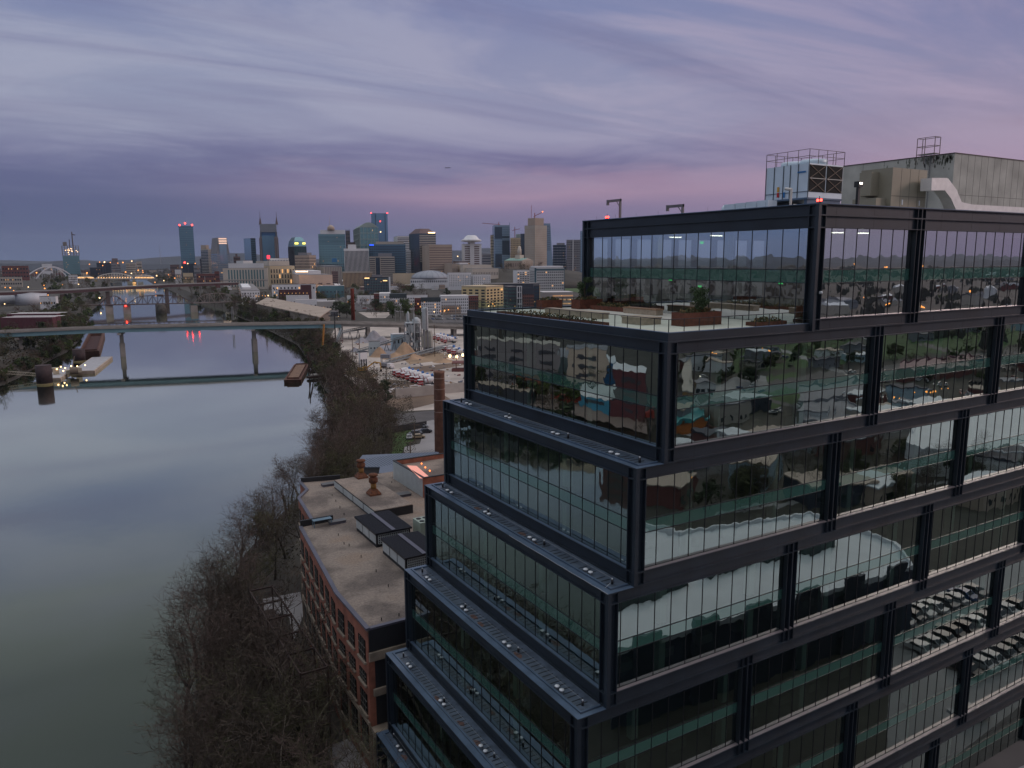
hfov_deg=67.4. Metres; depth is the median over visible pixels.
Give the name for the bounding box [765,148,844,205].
cooling tower
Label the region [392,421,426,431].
fence
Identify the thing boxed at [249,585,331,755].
steel trestle
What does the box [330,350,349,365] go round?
bare tree
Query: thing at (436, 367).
yard ground
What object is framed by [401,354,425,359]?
gravel heap
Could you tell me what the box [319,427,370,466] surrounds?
bare tree
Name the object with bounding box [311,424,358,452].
bare tree
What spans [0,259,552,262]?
hills
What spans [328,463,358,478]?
bare tree
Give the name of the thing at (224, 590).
bare tree
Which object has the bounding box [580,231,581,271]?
glass tower
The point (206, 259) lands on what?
office tower
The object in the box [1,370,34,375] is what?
gangway
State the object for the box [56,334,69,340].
bushy tree
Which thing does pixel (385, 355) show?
load hopper
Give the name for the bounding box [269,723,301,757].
bushy tree
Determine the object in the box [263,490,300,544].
bare tree
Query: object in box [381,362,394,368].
dump truck
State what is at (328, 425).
bare tree
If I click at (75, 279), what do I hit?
building
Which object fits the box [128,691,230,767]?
bare tree
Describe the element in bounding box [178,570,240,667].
bare tree
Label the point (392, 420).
bare tree
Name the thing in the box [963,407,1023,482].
window
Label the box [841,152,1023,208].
concrete penthouse
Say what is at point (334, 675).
window
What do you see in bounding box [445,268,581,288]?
hill
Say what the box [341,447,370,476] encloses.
bare tree
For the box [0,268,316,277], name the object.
distant woods
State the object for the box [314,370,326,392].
bare tree
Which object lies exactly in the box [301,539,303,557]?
window
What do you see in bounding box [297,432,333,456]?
bare tree
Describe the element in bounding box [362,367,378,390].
bare tree
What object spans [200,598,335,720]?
bare tree
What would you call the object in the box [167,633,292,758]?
bare tree
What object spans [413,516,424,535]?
condenser unit
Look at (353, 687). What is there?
window
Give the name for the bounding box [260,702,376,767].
bare tree
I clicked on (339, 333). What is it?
conveyor
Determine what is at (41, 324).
bushy tree
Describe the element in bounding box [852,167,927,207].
air handling unit
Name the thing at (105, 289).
highway bridge
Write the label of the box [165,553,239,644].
bare tree
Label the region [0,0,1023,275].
sky
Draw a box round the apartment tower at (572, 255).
[566,240,579,271]
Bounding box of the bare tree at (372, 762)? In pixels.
[344,747,415,767]
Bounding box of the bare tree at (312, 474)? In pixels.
[281,458,324,511]
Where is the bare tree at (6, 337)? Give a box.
[0,326,12,348]
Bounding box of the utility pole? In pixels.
[434,325,434,356]
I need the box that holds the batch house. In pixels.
[422,330,432,352]
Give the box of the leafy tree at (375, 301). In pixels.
[369,299,382,310]
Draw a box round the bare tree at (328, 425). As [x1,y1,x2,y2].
[315,413,335,439]
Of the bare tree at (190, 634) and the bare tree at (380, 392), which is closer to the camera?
the bare tree at (190, 634)
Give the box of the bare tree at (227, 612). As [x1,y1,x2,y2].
[200,592,249,661]
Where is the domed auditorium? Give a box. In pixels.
[410,270,447,288]
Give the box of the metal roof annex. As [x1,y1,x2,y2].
[360,449,438,474]
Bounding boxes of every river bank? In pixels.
[0,276,126,385]
[147,279,359,767]
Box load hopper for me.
[380,354,390,360]
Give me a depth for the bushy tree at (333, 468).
191.23 m
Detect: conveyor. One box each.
[335,328,342,341]
[342,327,364,338]
[356,346,368,351]
[380,335,403,350]
[386,345,444,362]
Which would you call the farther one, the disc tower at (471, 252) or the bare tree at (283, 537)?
the disc tower at (471, 252)
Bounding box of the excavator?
[359,362,381,372]
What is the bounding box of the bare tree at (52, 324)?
[45,317,59,327]
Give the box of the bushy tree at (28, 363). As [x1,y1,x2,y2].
[16,356,33,369]
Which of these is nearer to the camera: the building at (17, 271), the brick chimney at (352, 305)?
the brick chimney at (352, 305)
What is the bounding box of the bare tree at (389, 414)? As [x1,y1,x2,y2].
[380,400,404,437]
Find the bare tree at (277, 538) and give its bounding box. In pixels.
[234,500,299,579]
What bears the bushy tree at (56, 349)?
on the river bank at (103, 294)
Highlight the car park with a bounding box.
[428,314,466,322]
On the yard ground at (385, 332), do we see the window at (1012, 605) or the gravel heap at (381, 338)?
the gravel heap at (381, 338)
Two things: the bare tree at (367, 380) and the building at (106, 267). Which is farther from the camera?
the building at (106, 267)
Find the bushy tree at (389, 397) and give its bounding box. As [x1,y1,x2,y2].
[381,392,393,404]
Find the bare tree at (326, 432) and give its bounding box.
[313,419,339,453]
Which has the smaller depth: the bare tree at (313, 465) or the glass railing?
the glass railing
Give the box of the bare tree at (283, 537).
[246,498,298,559]
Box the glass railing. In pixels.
[472,297,807,332]
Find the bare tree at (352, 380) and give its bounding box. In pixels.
[342,374,359,387]
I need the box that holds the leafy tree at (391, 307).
[384,301,400,317]
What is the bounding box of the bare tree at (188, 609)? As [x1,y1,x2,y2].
[146,576,234,720]
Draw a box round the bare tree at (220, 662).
[192,629,258,720]
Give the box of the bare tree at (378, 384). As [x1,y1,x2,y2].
[369,376,388,395]
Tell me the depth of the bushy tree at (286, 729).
88.43 m
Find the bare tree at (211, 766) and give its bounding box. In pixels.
[161,692,255,767]
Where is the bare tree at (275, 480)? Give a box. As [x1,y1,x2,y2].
[253,469,284,516]
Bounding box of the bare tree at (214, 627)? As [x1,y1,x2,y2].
[167,591,254,685]
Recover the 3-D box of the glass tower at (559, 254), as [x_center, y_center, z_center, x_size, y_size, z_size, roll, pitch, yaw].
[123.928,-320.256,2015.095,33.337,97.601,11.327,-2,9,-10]
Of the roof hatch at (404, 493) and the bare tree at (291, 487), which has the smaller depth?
the roof hatch at (404, 493)
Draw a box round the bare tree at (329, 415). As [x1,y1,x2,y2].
[319,409,344,440]
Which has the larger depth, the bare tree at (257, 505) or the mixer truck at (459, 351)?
the mixer truck at (459, 351)
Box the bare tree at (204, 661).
[167,617,235,728]
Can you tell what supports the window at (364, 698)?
in the brick warehouse
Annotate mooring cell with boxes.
[35,364,52,385]
[72,348,85,361]
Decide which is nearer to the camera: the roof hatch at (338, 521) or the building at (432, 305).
the roof hatch at (338, 521)
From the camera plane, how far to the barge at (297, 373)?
418.79 m
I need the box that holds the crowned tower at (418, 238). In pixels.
[409,229,435,272]
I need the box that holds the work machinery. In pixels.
[52,356,85,374]
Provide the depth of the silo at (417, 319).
468.38 m
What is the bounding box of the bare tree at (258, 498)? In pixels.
[238,486,287,558]
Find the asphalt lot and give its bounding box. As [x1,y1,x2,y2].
[394,410,433,424]
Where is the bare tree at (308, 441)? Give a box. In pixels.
[301,430,322,460]
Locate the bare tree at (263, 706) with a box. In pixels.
[161,634,337,767]
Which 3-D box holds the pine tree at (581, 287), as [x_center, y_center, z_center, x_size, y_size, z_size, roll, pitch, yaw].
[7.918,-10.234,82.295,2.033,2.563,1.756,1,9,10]
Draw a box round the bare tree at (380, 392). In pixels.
[371,381,385,411]
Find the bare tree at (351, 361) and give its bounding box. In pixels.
[337,356,362,376]
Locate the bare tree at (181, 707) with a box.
[146,685,237,767]
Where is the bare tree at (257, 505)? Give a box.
[238,488,271,514]
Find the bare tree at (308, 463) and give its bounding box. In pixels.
[296,445,326,476]
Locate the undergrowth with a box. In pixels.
[0,308,416,767]
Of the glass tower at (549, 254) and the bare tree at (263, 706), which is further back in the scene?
the glass tower at (549, 254)
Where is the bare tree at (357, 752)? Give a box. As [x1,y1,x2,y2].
[269,716,390,767]
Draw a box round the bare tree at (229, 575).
[167,552,267,638]
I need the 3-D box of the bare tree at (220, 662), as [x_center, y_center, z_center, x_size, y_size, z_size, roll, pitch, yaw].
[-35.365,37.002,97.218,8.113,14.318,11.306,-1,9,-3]
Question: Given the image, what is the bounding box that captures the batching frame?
[404,314,421,351]
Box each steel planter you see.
[497,309,608,324]
[536,296,561,308]
[571,295,602,308]
[590,302,632,311]
[671,307,721,326]
[746,316,786,325]
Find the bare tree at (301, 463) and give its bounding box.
[277,448,318,478]
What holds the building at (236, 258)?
on the ground at (389, 318)
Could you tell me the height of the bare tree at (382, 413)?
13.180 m
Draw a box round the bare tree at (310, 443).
[284,430,326,473]
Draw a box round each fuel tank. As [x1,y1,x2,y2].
[0,295,14,304]
[15,293,46,304]
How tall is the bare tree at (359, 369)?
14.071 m
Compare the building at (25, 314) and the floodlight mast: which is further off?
the building at (25, 314)
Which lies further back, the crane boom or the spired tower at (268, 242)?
the spired tower at (268, 242)
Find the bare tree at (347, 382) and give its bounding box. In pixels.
[342,372,356,389]
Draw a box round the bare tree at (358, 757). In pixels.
[315,732,401,767]
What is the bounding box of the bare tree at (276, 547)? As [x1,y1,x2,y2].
[259,485,289,550]
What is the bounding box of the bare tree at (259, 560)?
[209,535,291,599]
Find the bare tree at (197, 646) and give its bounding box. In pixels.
[158,608,222,702]
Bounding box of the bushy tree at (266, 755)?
[263,735,294,764]
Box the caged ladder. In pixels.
[915,136,940,207]
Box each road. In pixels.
[337,298,370,310]
[404,420,434,452]
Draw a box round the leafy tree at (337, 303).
[331,300,344,316]
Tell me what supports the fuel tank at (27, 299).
on the ground at (31, 284)
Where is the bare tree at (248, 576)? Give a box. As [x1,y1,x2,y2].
[191,532,291,638]
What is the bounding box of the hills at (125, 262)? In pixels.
[0,259,552,264]
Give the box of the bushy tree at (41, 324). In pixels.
[36,321,46,327]
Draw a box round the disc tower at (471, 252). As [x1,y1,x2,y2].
[461,235,481,263]
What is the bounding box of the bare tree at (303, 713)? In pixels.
[252,637,382,766]
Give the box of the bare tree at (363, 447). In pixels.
[339,440,380,471]
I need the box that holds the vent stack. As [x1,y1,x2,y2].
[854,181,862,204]
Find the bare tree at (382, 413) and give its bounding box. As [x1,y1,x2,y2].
[362,404,408,446]
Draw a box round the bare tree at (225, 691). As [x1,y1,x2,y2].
[155,636,276,736]
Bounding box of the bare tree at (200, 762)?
[164,693,246,767]
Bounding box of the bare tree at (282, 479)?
[261,459,294,506]
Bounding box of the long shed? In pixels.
[256,298,331,320]
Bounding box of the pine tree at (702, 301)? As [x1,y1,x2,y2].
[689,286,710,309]
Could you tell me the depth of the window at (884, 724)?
76.11 m
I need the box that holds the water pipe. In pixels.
[785,187,793,204]
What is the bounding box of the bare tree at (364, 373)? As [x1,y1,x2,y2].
[356,363,379,385]
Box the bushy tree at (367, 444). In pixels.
[359,439,374,453]
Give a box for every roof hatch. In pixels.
[320,481,333,486]
[328,518,345,524]
[397,491,411,496]
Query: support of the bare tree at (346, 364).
on the river bank at (185, 294)
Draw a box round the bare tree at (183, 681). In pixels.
[141,615,220,730]
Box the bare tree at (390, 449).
[364,432,405,453]
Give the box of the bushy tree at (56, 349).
[50,345,60,354]
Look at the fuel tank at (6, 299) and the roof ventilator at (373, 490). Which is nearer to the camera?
the roof ventilator at (373, 490)
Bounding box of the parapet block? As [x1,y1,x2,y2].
[393,453,443,497]
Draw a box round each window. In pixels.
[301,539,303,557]
[303,580,305,598]
[304,604,306,625]
[305,547,308,567]
[306,572,309,585]
[307,589,310,609]
[308,613,310,635]
[309,556,313,577]
[311,582,313,595]
[312,599,315,620]
[313,627,315,646]
[314,565,318,587]
[316,592,319,606]
[316,609,320,631]
[318,636,320,660]
[319,575,323,598]
[320,603,324,616]
[321,620,325,643]
[325,585,329,609]
[326,615,330,630]
[327,632,331,656]
[331,597,335,622]
[332,626,336,643]
[333,645,337,668]
[334,482,342,492]
[334,675,338,702]
[338,609,344,634]
[339,639,345,656]
[340,658,346,684]
[341,688,347,718]
[343,489,352,500]
[347,620,354,647]
[349,651,355,669]
[350,673,356,698]
[351,703,358,733]
[353,496,362,508]
[358,633,365,661]
[359,665,366,684]
[360,686,367,714]
[361,717,369,750]
[363,504,372,513]
[383,751,394,767]
[393,670,475,767]
[411,584,569,767]
[432,498,599,684]
[450,412,627,564]
[471,325,657,444]
[588,670,738,767]
[590,228,807,323]
[617,555,783,687]
[645,444,827,567]
[675,337,870,445]
[734,715,845,767]
[749,614,883,735]
[794,515,921,623]
[820,228,912,317]
[837,419,957,515]
[854,660,962,767]
[878,326,993,411]
[891,571,994,671]
[898,751,928,767]
[919,230,1023,311]
[928,486,1023,575]
[938,698,1023,767]
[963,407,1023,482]
[968,631,1023,708]
[998,323,1023,391]
[1000,560,1023,622]
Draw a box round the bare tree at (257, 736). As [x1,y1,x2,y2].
[200,645,338,767]
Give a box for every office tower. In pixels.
[201,245,211,272]
[211,238,229,280]
[345,229,349,248]
[394,236,408,272]
[490,235,492,267]
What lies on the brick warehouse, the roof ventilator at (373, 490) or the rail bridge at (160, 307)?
the roof ventilator at (373, 490)
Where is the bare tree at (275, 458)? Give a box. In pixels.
[270,453,305,494]
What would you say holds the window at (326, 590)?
in the brick warehouse
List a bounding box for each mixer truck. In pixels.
[392,366,410,376]
[395,368,413,377]
[400,369,418,378]
[405,371,423,380]
[409,372,428,382]
[414,373,433,383]
[417,376,433,385]
[436,334,448,340]
[441,345,454,350]
[443,336,455,342]
[446,347,460,353]
[451,349,463,355]
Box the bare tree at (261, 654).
[216,611,305,716]
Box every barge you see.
[52,367,69,379]
[71,356,112,374]
[81,333,104,355]
[284,363,307,382]
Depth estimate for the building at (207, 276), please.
1805.02 m
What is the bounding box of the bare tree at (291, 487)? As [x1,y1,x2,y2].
[271,469,300,516]
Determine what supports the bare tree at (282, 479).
on the river bank at (185, 294)
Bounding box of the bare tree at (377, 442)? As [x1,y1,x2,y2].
[356,427,398,453]
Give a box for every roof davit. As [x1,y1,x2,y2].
[606,199,621,217]
[666,204,683,212]
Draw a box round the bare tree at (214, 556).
[189,533,258,588]
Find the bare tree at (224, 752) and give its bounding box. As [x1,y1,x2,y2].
[188,728,255,767]
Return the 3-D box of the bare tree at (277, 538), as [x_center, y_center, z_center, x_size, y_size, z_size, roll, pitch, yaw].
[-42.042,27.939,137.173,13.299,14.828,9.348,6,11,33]
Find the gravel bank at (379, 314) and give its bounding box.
[359,312,389,317]
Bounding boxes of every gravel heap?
[353,337,368,342]
[366,330,380,339]
[369,347,386,357]
[377,336,388,343]
[382,353,401,359]
[394,342,416,354]
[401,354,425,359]
[433,358,451,362]
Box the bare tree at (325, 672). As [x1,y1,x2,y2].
[245,619,353,766]
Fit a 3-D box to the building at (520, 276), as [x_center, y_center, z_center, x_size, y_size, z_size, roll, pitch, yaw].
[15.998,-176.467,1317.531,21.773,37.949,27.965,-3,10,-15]
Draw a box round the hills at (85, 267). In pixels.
[0,264,316,270]
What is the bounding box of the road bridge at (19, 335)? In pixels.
[0,321,462,356]
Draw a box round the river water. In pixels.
[0,276,332,767]
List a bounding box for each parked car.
[409,430,422,434]
[412,433,424,438]
[419,428,431,432]
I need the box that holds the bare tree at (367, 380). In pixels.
[360,370,382,400]
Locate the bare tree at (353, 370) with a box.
[343,360,360,382]
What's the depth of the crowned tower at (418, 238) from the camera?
1869.61 m
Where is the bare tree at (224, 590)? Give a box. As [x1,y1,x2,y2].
[192,569,251,676]
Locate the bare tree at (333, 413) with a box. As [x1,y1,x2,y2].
[320,402,344,433]
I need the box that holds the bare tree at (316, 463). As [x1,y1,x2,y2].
[302,446,339,476]
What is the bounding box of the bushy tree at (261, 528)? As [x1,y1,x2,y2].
[245,512,273,541]
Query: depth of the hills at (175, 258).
8964.86 m
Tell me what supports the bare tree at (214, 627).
on the river bank at (185, 294)
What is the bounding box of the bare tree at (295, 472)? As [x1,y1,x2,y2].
[282,455,304,500]
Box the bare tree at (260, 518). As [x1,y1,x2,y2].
[239,492,289,548]
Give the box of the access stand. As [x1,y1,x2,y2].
[312,516,331,527]
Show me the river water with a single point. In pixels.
(123, 480)
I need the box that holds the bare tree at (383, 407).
[371,391,392,428]
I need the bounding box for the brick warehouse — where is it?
[297,472,425,767]
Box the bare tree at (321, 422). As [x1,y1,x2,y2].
[309,413,331,440]
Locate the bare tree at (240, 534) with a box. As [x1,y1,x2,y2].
[217,500,296,577]
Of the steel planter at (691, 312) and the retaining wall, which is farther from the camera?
the retaining wall
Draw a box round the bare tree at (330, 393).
[320,381,347,407]
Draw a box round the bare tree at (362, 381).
[352,374,374,391]
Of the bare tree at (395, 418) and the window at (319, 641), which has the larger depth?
the bare tree at (395, 418)
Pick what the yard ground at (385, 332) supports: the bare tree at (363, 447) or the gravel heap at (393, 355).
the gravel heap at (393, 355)
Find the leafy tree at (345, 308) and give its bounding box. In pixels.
[339,303,350,315]
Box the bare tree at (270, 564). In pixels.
[209,534,300,631]
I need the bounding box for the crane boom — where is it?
[322,324,324,344]
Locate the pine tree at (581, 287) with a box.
[577,277,594,297]
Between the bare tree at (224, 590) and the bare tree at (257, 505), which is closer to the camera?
the bare tree at (224, 590)
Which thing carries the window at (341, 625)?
in the brick warehouse
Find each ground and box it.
[0,274,110,360]
[121,270,581,767]
[331,327,463,410]
[380,343,395,353]
[385,379,449,410]
[400,363,463,371]
[405,352,452,363]
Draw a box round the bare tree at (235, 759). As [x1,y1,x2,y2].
[173,736,299,767]
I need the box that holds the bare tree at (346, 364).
[336,357,360,371]
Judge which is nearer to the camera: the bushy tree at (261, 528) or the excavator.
the bushy tree at (261, 528)
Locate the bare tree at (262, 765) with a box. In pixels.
[230,731,291,767]
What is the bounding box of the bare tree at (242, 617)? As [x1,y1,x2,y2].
[200,558,315,695]
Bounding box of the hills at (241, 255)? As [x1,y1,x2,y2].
[195,253,259,260]
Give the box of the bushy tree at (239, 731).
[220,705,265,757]
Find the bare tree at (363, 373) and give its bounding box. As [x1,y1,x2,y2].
[352,361,372,392]
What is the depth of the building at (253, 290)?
987.47 m
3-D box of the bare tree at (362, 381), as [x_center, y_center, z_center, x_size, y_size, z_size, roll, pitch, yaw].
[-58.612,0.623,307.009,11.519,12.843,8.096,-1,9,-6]
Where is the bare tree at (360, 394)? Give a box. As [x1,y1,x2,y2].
[346,382,378,409]
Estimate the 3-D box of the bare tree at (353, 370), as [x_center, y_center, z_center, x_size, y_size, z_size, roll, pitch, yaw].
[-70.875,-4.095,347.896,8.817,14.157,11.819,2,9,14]
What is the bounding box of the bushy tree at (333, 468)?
[327,464,345,478]
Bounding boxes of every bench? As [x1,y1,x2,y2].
[544,307,609,318]
[621,315,661,324]
[622,306,663,315]
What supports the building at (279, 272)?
on the ground at (389, 318)
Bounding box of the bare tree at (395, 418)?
[384,406,404,440]
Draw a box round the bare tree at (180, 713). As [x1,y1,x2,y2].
[133,667,224,763]
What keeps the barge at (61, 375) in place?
on the river water
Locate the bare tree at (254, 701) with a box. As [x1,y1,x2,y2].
[213,640,372,767]
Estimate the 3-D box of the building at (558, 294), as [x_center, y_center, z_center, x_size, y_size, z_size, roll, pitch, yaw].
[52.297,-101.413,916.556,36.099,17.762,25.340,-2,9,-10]
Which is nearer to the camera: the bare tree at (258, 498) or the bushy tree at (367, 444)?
the bare tree at (258, 498)
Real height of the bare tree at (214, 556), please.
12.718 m
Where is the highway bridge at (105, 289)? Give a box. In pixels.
[0,282,238,303]
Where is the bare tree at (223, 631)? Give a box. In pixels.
[190,603,278,687]
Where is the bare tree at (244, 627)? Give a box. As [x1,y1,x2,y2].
[210,586,309,686]
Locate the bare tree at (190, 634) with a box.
[163,594,256,714]
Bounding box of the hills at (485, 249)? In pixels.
[481,248,489,251]
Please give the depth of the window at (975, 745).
85.22 m
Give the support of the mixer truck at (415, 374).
on the yard ground at (385, 332)
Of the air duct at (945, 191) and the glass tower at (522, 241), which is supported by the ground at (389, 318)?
the glass tower at (522, 241)
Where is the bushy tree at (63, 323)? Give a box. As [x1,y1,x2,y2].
[57,320,69,326]
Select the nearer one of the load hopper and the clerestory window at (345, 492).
the clerestory window at (345, 492)
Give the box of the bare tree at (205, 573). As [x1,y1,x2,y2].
[186,550,228,598]
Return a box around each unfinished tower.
[61,232,80,275]
[510,227,519,257]
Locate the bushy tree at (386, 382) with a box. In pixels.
[380,379,390,389]
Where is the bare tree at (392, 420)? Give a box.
[375,410,402,448]
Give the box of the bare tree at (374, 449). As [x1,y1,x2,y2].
[351,438,385,468]
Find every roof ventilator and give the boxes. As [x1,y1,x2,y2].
[354,459,368,479]
[366,473,380,496]
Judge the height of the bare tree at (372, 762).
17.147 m
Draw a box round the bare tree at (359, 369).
[351,361,373,385]
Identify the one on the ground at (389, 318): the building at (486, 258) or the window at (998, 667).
the building at (486, 258)
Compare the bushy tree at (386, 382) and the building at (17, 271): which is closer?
the bushy tree at (386, 382)
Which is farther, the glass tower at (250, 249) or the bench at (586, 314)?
the glass tower at (250, 249)
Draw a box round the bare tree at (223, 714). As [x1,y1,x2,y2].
[166,659,301,767]
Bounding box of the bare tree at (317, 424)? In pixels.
[304,410,339,443]
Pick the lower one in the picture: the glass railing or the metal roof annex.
the metal roof annex
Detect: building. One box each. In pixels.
[0,277,22,286]
[0,315,64,328]
[1,266,29,279]
[7,312,64,321]
[39,296,57,309]
[42,264,52,273]
[68,275,77,283]
[89,267,102,278]
[96,263,111,275]
[111,263,121,276]
[112,258,117,262]
[126,263,136,276]
[136,261,142,277]
[170,265,179,278]
[175,269,181,283]
[183,273,193,282]
[194,265,199,279]
[196,273,214,282]
[214,271,219,287]
[223,263,268,288]
[234,254,239,262]
[236,261,252,262]
[238,284,259,304]
[256,261,294,285]
[270,258,288,260]
[272,284,315,299]
[286,295,308,301]
[292,270,332,287]
[295,253,315,269]
[295,299,326,305]
[317,265,341,284]
[317,285,344,297]
[317,300,337,312]
[331,271,338,284]
[342,271,372,286]
[344,244,368,271]
[347,295,373,303]
[358,351,367,366]
[364,275,390,294]
[368,340,379,355]
[369,242,405,272]
[369,253,394,282]
[374,293,379,309]
[376,203,1023,767]
[379,292,389,310]
[389,293,406,311]
[391,333,406,349]
[393,273,414,283]
[406,250,410,272]
[406,295,426,309]
[414,297,420,314]
[421,297,440,314]
[422,245,451,271]
[440,295,468,313]
[444,264,457,273]
[447,272,470,289]
[453,261,467,263]
[457,264,491,271]
[462,285,502,306]
[465,268,497,278]
[468,295,477,309]
[471,274,490,284]
[482,254,490,263]
[483,283,538,287]
[503,286,516,307]
[504,246,532,268]
[513,270,528,282]
[516,286,521,307]
[522,288,533,306]
[529,266,564,290]
[533,285,539,306]
[540,291,572,305]
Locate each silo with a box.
[407,311,409,344]
[412,317,420,350]
[422,307,428,351]
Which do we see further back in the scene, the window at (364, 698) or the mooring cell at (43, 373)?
the mooring cell at (43, 373)
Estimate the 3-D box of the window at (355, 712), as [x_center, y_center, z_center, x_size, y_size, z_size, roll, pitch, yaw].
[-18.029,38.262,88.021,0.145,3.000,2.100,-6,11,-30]
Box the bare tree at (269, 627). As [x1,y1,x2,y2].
[203,608,329,732]
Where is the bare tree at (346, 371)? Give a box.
[336,365,363,379]
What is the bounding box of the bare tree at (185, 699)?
[131,648,234,767]
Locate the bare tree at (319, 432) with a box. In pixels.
[308,424,333,454]
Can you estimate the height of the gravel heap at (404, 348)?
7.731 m
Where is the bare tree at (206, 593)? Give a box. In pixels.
[159,554,236,667]
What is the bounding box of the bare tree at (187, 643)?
[148,605,290,728]
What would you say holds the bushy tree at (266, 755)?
on the river bank at (185, 294)
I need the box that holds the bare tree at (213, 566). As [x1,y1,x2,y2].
[191,541,256,609]
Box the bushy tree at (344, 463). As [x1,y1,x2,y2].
[339,453,355,477]
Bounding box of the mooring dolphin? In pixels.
[306,352,320,378]
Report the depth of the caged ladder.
92.78 m
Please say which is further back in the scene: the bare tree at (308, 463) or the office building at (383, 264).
the office building at (383, 264)
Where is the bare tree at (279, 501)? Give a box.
[254,490,295,529]
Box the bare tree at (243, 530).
[193,512,272,621]
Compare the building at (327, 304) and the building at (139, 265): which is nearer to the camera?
the building at (327, 304)
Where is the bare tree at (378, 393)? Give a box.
[360,386,385,414]
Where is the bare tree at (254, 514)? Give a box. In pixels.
[222,493,280,548]
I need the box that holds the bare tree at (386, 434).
[372,423,396,453]
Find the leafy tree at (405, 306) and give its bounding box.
[397,298,414,314]
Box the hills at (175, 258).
[134,256,200,260]
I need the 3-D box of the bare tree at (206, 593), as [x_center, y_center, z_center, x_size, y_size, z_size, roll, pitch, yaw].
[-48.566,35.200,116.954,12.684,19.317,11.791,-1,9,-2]
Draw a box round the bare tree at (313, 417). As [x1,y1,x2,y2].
[305,406,323,425]
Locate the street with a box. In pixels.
[974,739,1023,767]
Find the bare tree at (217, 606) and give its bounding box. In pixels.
[181,572,246,681]
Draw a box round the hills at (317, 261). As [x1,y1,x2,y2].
[316,259,461,264]
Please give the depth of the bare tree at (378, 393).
274.16 m
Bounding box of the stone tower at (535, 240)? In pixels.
[525,205,546,265]
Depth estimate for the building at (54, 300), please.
902.18 m
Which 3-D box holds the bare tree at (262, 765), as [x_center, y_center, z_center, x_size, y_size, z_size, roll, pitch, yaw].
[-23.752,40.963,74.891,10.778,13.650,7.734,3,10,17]
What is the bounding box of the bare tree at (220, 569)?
[164,540,252,609]
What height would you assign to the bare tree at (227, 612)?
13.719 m
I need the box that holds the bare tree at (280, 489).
[250,469,295,512]
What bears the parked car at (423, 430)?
on the access road at (427, 442)
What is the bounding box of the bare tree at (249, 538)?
[229,515,264,578]
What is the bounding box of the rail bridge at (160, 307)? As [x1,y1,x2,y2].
[74,293,258,314]
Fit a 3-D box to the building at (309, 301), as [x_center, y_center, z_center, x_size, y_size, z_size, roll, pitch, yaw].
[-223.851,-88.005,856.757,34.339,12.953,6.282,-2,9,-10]
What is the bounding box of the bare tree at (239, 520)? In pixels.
[221,495,260,549]
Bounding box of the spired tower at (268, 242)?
[259,217,278,260]
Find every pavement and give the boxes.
[263,592,302,638]
[326,739,367,767]
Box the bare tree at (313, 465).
[298,448,333,477]
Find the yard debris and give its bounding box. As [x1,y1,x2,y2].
[341,336,463,387]
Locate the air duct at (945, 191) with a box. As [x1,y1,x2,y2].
[920,178,1023,212]
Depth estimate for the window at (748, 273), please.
69.71 m
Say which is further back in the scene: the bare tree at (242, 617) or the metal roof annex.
the metal roof annex
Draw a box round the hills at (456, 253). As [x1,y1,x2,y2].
[452,250,489,259]
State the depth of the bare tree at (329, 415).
242.62 m
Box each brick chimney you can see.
[350,289,354,319]
[433,370,444,452]
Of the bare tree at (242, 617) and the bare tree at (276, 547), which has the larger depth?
the bare tree at (276, 547)
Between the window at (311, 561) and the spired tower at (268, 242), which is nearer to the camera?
the window at (311, 561)
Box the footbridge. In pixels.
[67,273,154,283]
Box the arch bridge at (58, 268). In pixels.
[29,266,110,278]
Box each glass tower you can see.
[179,223,196,277]
[244,238,256,262]
[288,237,306,266]
[318,219,345,279]
[371,213,387,241]
[483,222,509,268]
[520,234,524,257]
[544,223,552,265]
[553,243,565,269]
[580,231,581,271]
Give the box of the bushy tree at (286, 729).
[263,713,306,754]
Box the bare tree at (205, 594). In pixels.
[157,563,249,629]
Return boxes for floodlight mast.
[329,312,339,336]
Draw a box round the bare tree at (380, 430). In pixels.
[362,415,402,453]
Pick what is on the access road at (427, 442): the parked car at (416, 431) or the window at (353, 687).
the parked car at (416, 431)
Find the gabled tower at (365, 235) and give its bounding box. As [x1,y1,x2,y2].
[353,222,377,270]
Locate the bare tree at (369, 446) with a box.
[355,439,387,460]
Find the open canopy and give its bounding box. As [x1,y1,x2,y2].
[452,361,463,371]
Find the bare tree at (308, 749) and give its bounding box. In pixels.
[262,726,336,767]
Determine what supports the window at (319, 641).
in the brick warehouse
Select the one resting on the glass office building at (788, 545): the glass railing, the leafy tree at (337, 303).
the glass railing
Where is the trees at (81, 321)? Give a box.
[0,272,495,382]
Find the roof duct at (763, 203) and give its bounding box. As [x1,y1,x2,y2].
[721,200,776,209]
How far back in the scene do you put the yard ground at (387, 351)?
483.64 m
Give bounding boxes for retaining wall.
[395,382,463,398]
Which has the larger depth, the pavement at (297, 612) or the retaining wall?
the retaining wall
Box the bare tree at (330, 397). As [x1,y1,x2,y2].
[324,391,337,416]
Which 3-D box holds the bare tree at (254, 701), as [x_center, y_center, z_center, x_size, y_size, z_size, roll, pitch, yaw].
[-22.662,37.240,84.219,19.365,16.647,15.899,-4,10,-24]

